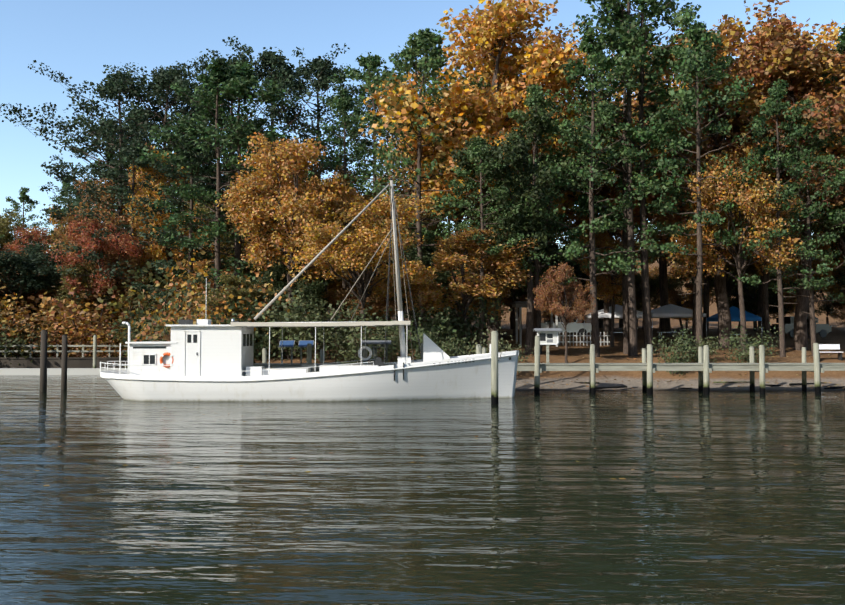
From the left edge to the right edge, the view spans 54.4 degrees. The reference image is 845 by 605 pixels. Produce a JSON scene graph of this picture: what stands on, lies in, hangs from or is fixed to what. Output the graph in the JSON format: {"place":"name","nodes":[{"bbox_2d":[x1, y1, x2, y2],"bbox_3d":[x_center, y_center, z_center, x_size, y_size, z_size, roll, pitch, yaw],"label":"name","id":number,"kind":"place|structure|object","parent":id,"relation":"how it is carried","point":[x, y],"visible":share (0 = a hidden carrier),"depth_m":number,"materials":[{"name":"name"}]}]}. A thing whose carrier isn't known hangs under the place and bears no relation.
{"place":"outdoors","nodes":[
{"label":"outdoors","id":0,"kind":"place"},
{"bbox_2d":[0,375,844,604],"bbox_3d":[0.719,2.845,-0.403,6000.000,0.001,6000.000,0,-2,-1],"label":"water","id":1,"kind":"structure","parent":0,"point":[519,501],"depth_m":14.33,"materials":[{"name":"grey liquid"}]},
{"bbox_2d":[0,335,127,374],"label":"floating dock","id":2,"kind":"object","parent":1,"relation":"on","point":[94,370],"visible":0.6,"depth_m":59.61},
{"bbox_2d":[40,330,498,403],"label":"mooring piles","id":3,"kind":"object","parent":1,"relation":"on","point":[494,367],"visible":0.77,"depth_m":41.69,"materials":[{"name":"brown wood"}]},
{"bbox_2d":[100,178,518,401],"bbox_3d":[-5.096,-0.440,37.668,18.984,10.722,5.291,0,-2,4],"label":"boat","id":4,"kind":"object","parent":1,"relation":"on","point":[203,360],"visible":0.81,"depth_m":36.16,"materials":[{"name":"white paint"}]},
{"bbox_2d":[253,336,844,394],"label":"pier","id":5,"kind":"structure","parent":1,"relation":"in","point":[703,367],"depth_m":39.89,"materials":[{"name":"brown wood"}]},
{"bbox_2d":[0,0,844,252],"label":"sky","id":6,"kind":"structure","parent":0,"point":[75,38],"materials":[{"name":"blue"}]},
{"bbox_2d":[1,258,844,391],"bbox_3d":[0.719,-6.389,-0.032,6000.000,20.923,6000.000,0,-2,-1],"label":"ground","id":7,"kind":"structure","parent":0,"point":[836,335],"depth_m":48.05,"materials":[{"name":"brown soil"}]},
{"bbox_2d":[0,208,28,255],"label":"autumn tree","id":8,"kind":"object","parent":7,"relation":"on","point":[6,227],"visible":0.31,"depth_m":83.38,"materials":[{"name":"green plant"}]},
{"bbox_2d":[3,187,48,244],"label":"pine tree","id":9,"kind":"object","parent":7,"relation":"on","point":[24,196],"visible":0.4,"depth_m":97.14,"materials":[{"name":"green plant"}]},
{"bbox_2d":[0,320,64,364],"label":"shrub","id":10,"kind":"object","parent":7,"relation":"on","point":[10,344],"visible":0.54,"depth_m":64.99,"materials":[{"name":"orange plant"}]},
{"bbox_2d":[0,286,68,356],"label":"shrub","id":11,"kind":"object","parent":7,"relation":"on","point":[4,321],"visible":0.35,"depth_m":66.70,"materials":[{"name":"orange plant"}]},
{"bbox_2d":[0,236,70,341],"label":"autumn tree","id":12,"kind":"object","parent":7,"relation":"on","point":[31,266],"visible":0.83,"depth_m":69.99,"materials":[{"name":"green plant"}]},
{"bbox_2d":[1,225,74,332],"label":"autumn tree","id":13,"kind":"object","parent":7,"relation":"on","point":[15,247],"visible":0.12,"depth_m":79.91,"materials":[{"name":"red plant"}]},
{"bbox_2d":[0,344,127,367],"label":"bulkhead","id":14,"kind":"object","parent":7,"relation":"on","point":[56,362],"visible":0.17,"depth_m":63.98,"materials":[{"name":"grey wood"}]},
{"bbox_2d":[5,281,135,356],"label":"shrub","id":15,"kind":"object","parent":7,"relation":"on","point":[66,323],"visible":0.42,"depth_m":66.52,"materials":[{"name":"orange plant"}]},
{"bbox_2d":[23,312,120,356],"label":"shrub","id":16,"kind":"object","parent":7,"relation":"on","point":[70,348],"visible":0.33,"depth_m":66.04,"materials":[{"name":"orange plant"}]},
{"bbox_2d":[43,260,124,324],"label":"autumn tree","id":17,"kind":"object","parent":7,"relation":"on","point":[77,272],"visible":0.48,"depth_m":68.80,"materials":[{"name":"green plant"}]},
{"bbox_2d":[48,212,143,353],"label":"autumn tree","id":18,"kind":"object","parent":7,"relation":"on","point":[83,240],"visible":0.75,"depth_m":68.06,"materials":[{"name":"red plant"}]},
{"bbox_2d":[37,267,162,356],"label":"shrub","id":19,"kind":"object","parent":7,"relation":"on","point":[87,304],"visible":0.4,"depth_m":67.71,"materials":[{"name":"orange plant"}]},
{"bbox_2d":[69,312,140,362],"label":"shrub","id":20,"kind":"object","parent":7,"relation":"on","point":[114,354],"visible":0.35,"depth_m":65.60,"materials":[{"name":"orange plant"}]},
{"bbox_2d":[47,176,163,282],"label":"autumn tree","id":21,"kind":"object","parent":7,"relation":"on","point":[105,222],"visible":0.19,"depth_m":73.41,"materials":[{"name":"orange plant"}]},
{"bbox_2d":[0,60,221,296],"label":"pine tree","id":22,"kind":"object","parent":7,"relation":"on","point":[110,92],"visible":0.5,"depth_m":77.15,"materials":[{"name":"green plant"}]},
{"bbox_2d":[50,118,185,224],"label":"pine tree","id":23,"kind":"object","parent":7,"relation":"on","point":[76,165],"visible":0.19,"depth_m":87.09,"materials":[{"name":"green plant"}]},
{"bbox_2d":[54,140,208,332],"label":"pine tree","id":24,"kind":"object","parent":7,"relation":"on","point":[130,152],"visible":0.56,"depth_m":68.32,"materials":[{"name":"green plant"}]},
{"bbox_2d":[104,239,164,327],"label":"autumn tree","id":25,"kind":"object","parent":7,"relation":"on","point":[133,261],"visible":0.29,"depth_m":69.12,"materials":[{"name":"green plant"}]},
{"bbox_2d":[96,269,183,352],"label":"shrub","id":26,"kind":"object","parent":7,"relation":"on","point":[124,298],"visible":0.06,"depth_m":66.17,"materials":[{"name":"orange plant"}]},
{"bbox_2d":[71,61,233,281],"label":"pine tree","id":27,"kind":"object","parent":7,"relation":"on","point":[161,76],"visible":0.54,"depth_m":74.98,"materials":[{"name":"green plant"}]},
{"bbox_2d":[117,314,191,354],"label":"shrub","id":28,"kind":"object","parent":7,"relation":"on","point":[157,327],"visible":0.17,"depth_m":52.48,"materials":[{"name":"orange plant"}]},
{"bbox_2d":[123,142,204,305],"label":"autumn tree","id":29,"kind":"object","parent":7,"relation":"on","point":[155,251],"visible":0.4,"depth_m":69.97,"materials":[{"name":"orange plant"}]},
{"bbox_2d":[125,250,202,341],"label":"shrub","id":30,"kind":"object","parent":7,"relation":"on","point":[150,278],"visible":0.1,"depth_m":65.43,"materials":[{"name":"orange plant"}]},
{"bbox_2d":[122,135,243,313],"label":"pine tree","id":31,"kind":"object","parent":7,"relation":"on","point":[161,263],"visible":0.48,"depth_m":62.83,"materials":[{"name":"green plant"}]},
{"bbox_2d":[143,249,229,334],"bbox_3d":[-16.995,0.646,63.035,8.805,9.060,10.728,2,-3,-43],"label":"shrub","id":32,"kind":"object","parent":7,"relation":"on","point":[170,311],"visible":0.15,"depth_m":60.62,"materials":[{"name":"orange plant"}]},
{"bbox_2d":[127,304,256,341],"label":"shrub","id":33,"kind":"object","parent":7,"relation":"on","point":[165,336],"visible":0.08,"depth_m":50.18,"materials":[{"name":"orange plant"}]},
{"bbox_2d":[159,269,228,324],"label":"shrub","id":34,"kind":"object","parent":7,"relation":"on","point":[188,304],"visible":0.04,"depth_m":53.91,"materials":[{"name":"orange plant"}]},
{"bbox_2d":[149,57,277,317],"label":"pine tree","id":35,"kind":"object","parent":7,"relation":"on","point":[217,72],"visible":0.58,"depth_m":60.51,"materials":[{"name":"green plant"}]},
{"bbox_2d":[137,60,313,288],"bbox_3d":[-14.268,-7.234,61.836,13.607,22.280,14.568,0,-2,3],"label":"pine tree","id":36,"kind":"object","parent":7,"relation":"on","point":[242,70],"visible":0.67,"depth_m":60.76,"materials":[{"name":"green plant"}]},
{"bbox_2d":[185,178,283,279],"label":"autumn tree","id":37,"kind":"object","parent":7,"relation":"on","point":[204,209],"visible":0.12,"depth_m":66.60,"materials":[{"name":"orange plant"}]},
{"bbox_2d":[169,262,302,354],"bbox_3d":[-11.271,1.233,49.769,7.838,7.152,8.292,1,-2,-15],"label":"shrub","id":38,"kind":"object","parent":7,"relation":"on","point":[208,312],"visible":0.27,"depth_m":48.19,"materials":[{"name":"orange plant"}]},
{"bbox_2d":[151,44,321,208],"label":"pine tree","id":39,"kind":"object","parent":7,"relation":"on","point":[204,65],"visible":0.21,"depth_m":74.14,"materials":[{"name":"green plant"}]},
{"bbox_2d":[194,272,286,324],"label":"bush","id":40,"kind":"object","parent":7,"relation":"on","point":[232,282],"visible":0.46,"depth_m":49.56,"materials":[{"name":"green plant"}]},
{"bbox_2d":[226,288,299,360],"bbox_3d":[-9.483,1.678,49.360,5.033,4.962,6.132,1,-2,-22],"label":"shrub","id":41,"kind":"object","parent":7,"relation":"on","point":[259,334],"visible":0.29,"depth_m":48.14,"materials":[{"name":"green plant"}]},
{"bbox_2d":[179,36,380,332],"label":"pine tree","id":42,"kind":"object","parent":7,"relation":"on","point":[270,59],"visible":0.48,"depth_m":76.49,"materials":[{"name":"green plant"}]},
{"bbox_2d":[213,132,355,349],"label":"autumn tree","id":43,"kind":"object","parent":7,"relation":"on","point":[268,207],"visible":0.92,"depth_m":53.23,"materials":[{"name":"orange plant"}]},
{"bbox_2d":[246,297,341,359],"bbox_3d":[-7.810,1.918,48.109,6.596,4.433,6.474,-1,-3,26],"label":"shrub","id":44,"kind":"object","parent":7,"relation":"on","point":[286,353],"visible":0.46,"depth_m":47.30,"materials":[{"name":"green plant"}]},
{"bbox_2d":[252,245,341,349],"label":"autumn tree","id":45,"kind":"object","parent":7,"relation":"on","point":[316,289],"visible":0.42,"depth_m":54.95,"materials":[{"name":"orange plant"}]},
{"bbox_2d":[226,47,383,321],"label":"pine tree","id":46,"kind":"object","parent":7,"relation":"on","point":[315,65],"visible":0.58,"depth_m":81.08,"materials":[{"name":"green plant"}]},
{"bbox_2d":[269,167,370,344],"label":"autumn tree","id":47,"kind":"object","parent":7,"relation":"on","point":[331,205],"visible":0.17,"depth_m":59.17,"materials":[{"name":"orange plant"}]},
{"bbox_2d":[267,281,374,362],"bbox_3d":[-5.699,1.387,46.275,6.030,5.293,4.949,1,-2,-12],"label":"shrub","id":48,"kind":"object","parent":7,"relation":"on","point":[298,305],"visible":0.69,"depth_m":46.30,"materials":[{"name":"green plant"}]},
{"bbox_2d":[312,87,382,332],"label":"pine tree","id":49,"kind":"object","parent":7,"relation":"on","point":[344,102],"visible":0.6,"depth_m":67.32,"materials":[{"name":"green plant"}]},
{"bbox_2d":[314,280,397,344],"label":"autumn tree","id":50,"kind":"object","parent":7,"relation":"on","point":[339,296],"visible":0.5,"depth_m":55.72,"materials":[{"name":"orange plant"}]},
{"bbox_2d":[282,191,437,356],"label":"autumn tree","id":51,"kind":"object","parent":7,"relation":"on","point":[351,254],"visible":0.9,"depth_m":45.08,"materials":[{"name":"orange plant"}]},
{"bbox_2d":[322,306,410,362],"bbox_3d":[-3.127,2.370,45.587,4.745,4.300,5.781,2,-3,-42],"label":"shrub","id":52,"kind":"object","parent":7,"relation":"on","point":[351,349],"visible":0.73,"depth_m":44.74,"materials":[{"name":"green plant"}]},
{"bbox_2d":[316,52,417,328],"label":"pine tree","id":53,"kind":"object","parent":7,"relation":"on","point":[374,63],"visible":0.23,"depth_m":75.82,"materials":[{"name":"green plant"}]},
{"bbox_2d":[354,38,465,342],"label":"pine tree","id":54,"kind":"object","parent":7,"relation":"on","point":[398,65],"visible":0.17,"depth_m":61.22,"materials":[{"name":"green plant"}]},
{"bbox_2d":[359,222,471,319],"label":"autumn tree","id":55,"kind":"object","parent":7,"relation":"on","point":[426,250],"visible":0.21,"depth_m":54.33,"materials":[{"name":"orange plant"}]},
{"bbox_2d":[343,28,488,335],"bbox_3d":[-0.579,-7.277,53.882,10.006,22.049,9.581,-1,-2,13],"label":"pine tree","id":56,"kind":"object","parent":7,"relation":"on","point":[434,60],"visible":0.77,"depth_m":53.51,"materials":[{"name":"green plant"}]},
{"bbox_2d":[372,306,477,357],"bbox_3d":[0.213,2.095,48.315,6.076,3.694,6.191,-2,-3,40],"label":"shrub","id":57,"kind":"object","parent":7,"relation":"on","point":[431,327],"visible":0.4,"depth_m":47.43,"materials":[{"name":"green plant"}]},
{"bbox_2d":[407,322,467,359],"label":"shrub","id":58,"kind":"object","parent":7,"relation":"on","point":[419,345],"visible":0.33,"depth_m":45.33,"materials":[{"name":"green plant"}]},
{"bbox_2d":[377,54,539,341],"bbox_3d":[3.137,-8.110,61.238,13.030,23.341,12.708,0,-2,2],"label":"autumn tree","id":59,"kind":"object","parent":7,"relation":"on","point":[461,87],"visible":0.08,"depth_m":59.81,"materials":[{"name":"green plant"}]},
{"bbox_2d":[414,277,511,354],"bbox_3d":[2.087,1.196,48.596,5.952,5.624,4.885,-1,-2,22],"label":"shrub","id":60,"kind":"object","parent":7,"relation":"on","point":[472,312],"visible":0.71,"depth_m":48.44,"materials":[{"name":"green plant"}]},
{"bbox_2d":[389,225,538,354],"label":"autumn tree","id":61,"kind":"object","parent":7,"relation":"on","point":[472,284],"visible":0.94,"depth_m":48.60,"materials":[{"name":"orange plant"}]},
{"bbox_2d":[358,0,594,350],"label":"autumn tree","id":62,"kind":"object","parent":7,"relation":"on","point":[499,31],"visible":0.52,"depth_m":55.09,"materials":[{"name":"orange plant"}]},
{"bbox_2d":[442,136,523,344],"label":"pine tree","id":63,"kind":"object","parent":7,"relation":"on","point":[478,143],"visible":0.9,"depth_m":48.60,"materials":[{"name":"green plant"}]},
{"bbox_2d":[437,57,569,326],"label":"pine tree","id":64,"kind":"object","parent":7,"relation":"on","point":[480,84],"visible":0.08,"depth_m":60.16,"materials":[{"name":"green plant"}]},
{"bbox_2d":[449,105,599,354],"bbox_3d":[6.852,-4.306,50.698,9.707,15.720,6.803,2,-3,-36],"label":"pine tree","id":65,"kind":"object","parent":7,"relation":"on","point":[515,152],"visible":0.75,"depth_m":49.77,"materials":[{"name":"green plant"}]},
{"bbox_2d":[421,21,635,345],"bbox_3d":[8.817,-8.040,61.113,16.622,23.400,16.602,1,-3,-28],"label":"pine tree","id":66,"kind":"object","parent":7,"relation":"on","point":[570,198],"visible":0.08,"depth_m":56.80,"materials":[{"name":"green plant"}]},
{"bbox_2d":[483,83,604,354],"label":"pine tree","id":67,"kind":"object","parent":7,"relation":"on","point":[533,100],"visible":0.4,"depth_m":51.30,"materials":[{"name":"green plant"}]},
{"bbox_2d":[502,239,587,299],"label":"autumn tree","id":68,"kind":"object","parent":7,"relation":"on","point":[519,291],"visible":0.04,"depth_m":68.59,"materials":[{"name":"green plant"}]},
{"bbox_2d":[533,328,561,362],"bbox_3d":[6.261,2.165,41.089,1.350,1.751,0.733,0,-2,-1],"label":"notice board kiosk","id":69,"kind":"object","parent":7,"relation":"on","point":[548,336],"visible":0.88,"depth_m":41.02,"materials":[{"name":"white wood"}]},
{"bbox_2d":[253,347,843,390],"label":"fallen leaves","id":70,"kind":"object","parent":7,"relation":"on","point":[657,380],"visible":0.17,"depth_m":46.88,"materials":[{"name":"brown plant"}]},
{"bbox_2d":[510,301,609,346],"bbox_3d":[10.225,1.622,59.917,7.350,3.286,2.900,0,-2,-1],"label":"open shelter","id":71,"kind":"object","parent":7,"relation":"on","point":[519,304],"visible":0.54,"depth_m":59.88,"materials":[{"name":"grey"}]},
{"bbox_2d":[532,262,595,362],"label":"autumn tree","id":72,"kind":"object","parent":7,"relation":"on","point":[553,295],"visible":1,"depth_m":46.70,"materials":[{"name":"brown plant"}]},
{"bbox_2d":[541,317,591,336],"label":"car","id":73,"kind":"object","parent":7,"relation":"on","point":[574,326],"visible":0.38,"depth_m":67.01,"materials":[{"name":"grey paint"}]},
{"bbox_2d":[553,266,622,322],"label":"autumn tree","id":74,"kind":"object","parent":7,"relation":"on","point":[582,276],"visible":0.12,"depth_m":69.07,"materials":[{"name":"green plant"}]},
{"bbox_2d":[525,27,675,356],"bbox_3d":[10.575,-6.646,50.559,7.672,20.633,9.274,1,-3,-27],"label":"pine tree","id":75,"kind":"object","parent":7,"relation":"on","point":[593,50],"visible":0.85,"depth_m":49.86,"materials":[{"name":"green plant"}]},
{"bbox_2d":[554,159,653,344],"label":"pine tree","id":76,"kind":"object","parent":7,"relation":"on","point":[578,222],"visible":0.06,"depth_m":59.92,"materials":[{"name":"green plant"}]},
{"bbox_2d":[584,304,642,339],"bbox_3d":[14.655,1.710,62.013,4.038,3.150,4.044,0,-2,-1],"label":"white canopy tent","id":77,"kind":"object","parent":7,"relation":"on","point":[617,315],"visible":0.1,"depth_m":60.57,"materials":[{"name":"white fabric"}]},
{"bbox_2d":[577,218,659,346],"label":"autumn tree","id":78,"kind":"object","parent":7,"relation":"on","point":[611,291],"visible":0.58,"depth_m":57.57,"materials":[{"name":"green plant"}]},
{"bbox_2d":[565,0,691,353],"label":"pine tree","id":79,"kind":"object","parent":7,"relation":"on","point":[651,230],"visible":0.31,"depth_m":53.15,"materials":[{"name":"green plant"}]},
{"bbox_2d":[549,0,718,355],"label":"pine tree","id":80,"kind":"object","parent":7,"relation":"on","point":[607,20],"visible":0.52,"depth_m":51.93,"materials":[{"name":"green plant"}]},
{"bbox_2d":[565,0,711,353],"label":"pine tree","id":81,"kind":"object","parent":7,"relation":"on","point":[686,18],"visible":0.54,"depth_m":52.77,"materials":[{"name":"green plant"}]},
{"bbox_2d":[621,272,683,329],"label":"autumn tree","id":82,"kind":"object","parent":7,"relation":"on","point":[653,285],"visible":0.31,"depth_m":73.17,"materials":[{"name":"green plant"}]},
{"bbox_2d":[599,40,750,336],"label":"pine tree","id":83,"kind":"object","parent":7,"relation":"on","point":[665,324],"visible":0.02,"depth_m":65.75,"materials":[{"name":"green plant"}]},
{"bbox_2d":[647,324,702,375],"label":"shrub","id":84,"kind":"object","parent":7,"relation":"on","point":[673,358],"visible":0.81,"depth_m":45.55,"materials":[{"name":"green plant"}]},
{"bbox_2d":[651,304,706,342],"bbox_3d":[18.848,1.669,62.407,4.038,3.150,4.044,0,-2,-1],"label":"white canopy tent","id":85,"kind":"object","parent":7,"relation":"on","point":[670,311],"visible":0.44,"depth_m":60.85,"materials":[{"name":"white fabric"}]},
{"bbox_2d":[653,267,710,327],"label":"autumn tree","id":86,"kind":"object","parent":7,"relation":"on","point":[675,297],"visible":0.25,"depth_m":83.12,"materials":[{"name":"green plant"}]},
{"bbox_2d":[611,93,761,346],"bbox_3d":[19.765,-5.956,59.294,11.137,19.100,11.419,1,-3,-28],"label":"pine tree","id":87,"kind":"object","parent":7,"relation":"on","point":[704,150],"visible":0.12,"depth_m":56.96,"materials":[{"name":"green plant"}]},
{"bbox_2d":[614,20,763,354],"bbox_3d":[16.549,-7.002,49.791,8.700,21.186,8.330,2,-3,-41],"label":"pine tree","id":88,"kind":"object","parent":7,"relation":"on","point":[695,30],"visible":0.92,"depth_m":49.75,"materials":[{"name":"green plant"}]},
{"bbox_2d":[672,245,782,296],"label":"autumn tree","id":89,"kind":"object","parent":7,"relation":"on","point":[751,270],"visible":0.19,"depth_m":69.45,"materials":[{"name":"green plant"}]},
{"bbox_2d":[707,306,761,334],"bbox_3d":[23.553,1.791,62.205,3.038,3.050,3.044,0,-2,-1],"label":"blue canopy tent","id":90,"kind":"object","parent":7,"relation":"on","point":[735,313],"visible":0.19,"depth_m":61.15,"materials":[{"name":"blue fabric"}]},
{"bbox_2d":[660,150,809,352],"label":"autumn tree","id":91,"kind":"object","parent":7,"relation":"on","point":[710,196],"visible":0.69,"depth_m":51.77,"materials":[{"name":"orange plant"}]},
{"bbox_2d":[633,14,844,348],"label":"autumn tree","id":92,"kind":"object","parent":7,"relation":"on","point":[722,302],"visible":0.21,"depth_m":55.60,"materials":[{"name":"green plant"}]},
{"bbox_2d":[721,322,781,362],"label":"shrub","id":93,"kind":"object","parent":7,"relation":"on","point":[743,353],"visible":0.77,"depth_m":46.67,"materials":[{"name":"green plant"}]},
{"bbox_2d":[710,275,797,330],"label":"autumn tree","id":94,"kind":"object","parent":7,"relation":"on","point":[750,303],"visible":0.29,"depth_m":73.58,"materials":[{"name":"green plant"}]},
{"bbox_2d":[733,94,785,343],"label":"pine tree","id":95,"kind":"object","parent":7,"relation":"on","point":[765,311],"visible":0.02,"depth_m":61.93,"materials":[{"name":"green plant"}]},
{"bbox_2d":[692,0,844,350],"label":"autumn tree","id":96,"kind":"object","parent":7,"relation":"on","point":[765,41],"visible":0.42,"depth_m":53.15,"materials":[{"name":"orange plant"}]},
{"bbox_2d":[710,19,844,341],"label":"autumn tree","id":97,"kind":"object","parent":7,"relation":"on","point":[832,36],"depth_m":63.97,"materials":[{"name":"orange plant"}]},
{"bbox_2d":[714,78,842,356],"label":"pine tree","id":98,"kind":"object","parent":7,"relation":"on","point":[771,106],"visible":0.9,"depth_m":50.06,"materials":[{"name":"green plant"}]},
{"bbox_2d":[770,316,831,337],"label":"dark parked car","id":99,"kind":"object","parent":7,"relation":"on","point":[822,330],"visible":0.56,"depth_m":66.29,"materials":[{"name":"grey paint"}]},
{"bbox_2d":[759,98,844,355],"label":"pine tree","id":100,"kind":"object","parent":7,"relation":"on","point":[829,237],"visible":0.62,"depth_m":51.08,"materials":[{"name":"green plant"}]},
{"bbox_2d":[775,219,836,338],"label":"autumn tree","id":101,"kind":"object","parent":7,"relation":"on","point":[814,261],"visible":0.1,"depth_m":65.33,"materials":[{"name":"green plant"}]},
{"bbox_2d":[771,241,844,300],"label":"autumn tree","id":102,"kind":"object","parent":7,"relation":"on","point":[831,289],"visible":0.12,"depth_m":76.21,"materials":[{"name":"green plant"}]},
{"bbox_2d":[786,64,844,230],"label":"autumn tree","id":103,"kind":"object","parent":7,"relation":"on","point":[840,149],"visible":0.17,"depth_m":55.63,"materials":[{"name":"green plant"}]},
{"bbox_2d":[793,170,844,262],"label":"autumn tree","id":104,"kind":"object","parent":7,"relation":"on","point":[839,242],"visible":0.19,"depth_m":54.50,"materials":[{"name":"orange plant"}]},
{"bbox_2d":[795,26,844,288],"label":"pine tree","id":105,"kind":"object","parent":7,"relation":"on","point":[840,46],"visible":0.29,"depth_m":52.70,"materials":[{"name":"green plant"}]},
{"bbox_2d":[814,284,843,323],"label":"autumn tree","id":106,"kind":"object","parent":7,"relation":"on","point":[825,307],"visible":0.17,"depth_m":97.63,"materials":[{"name":"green plant"}]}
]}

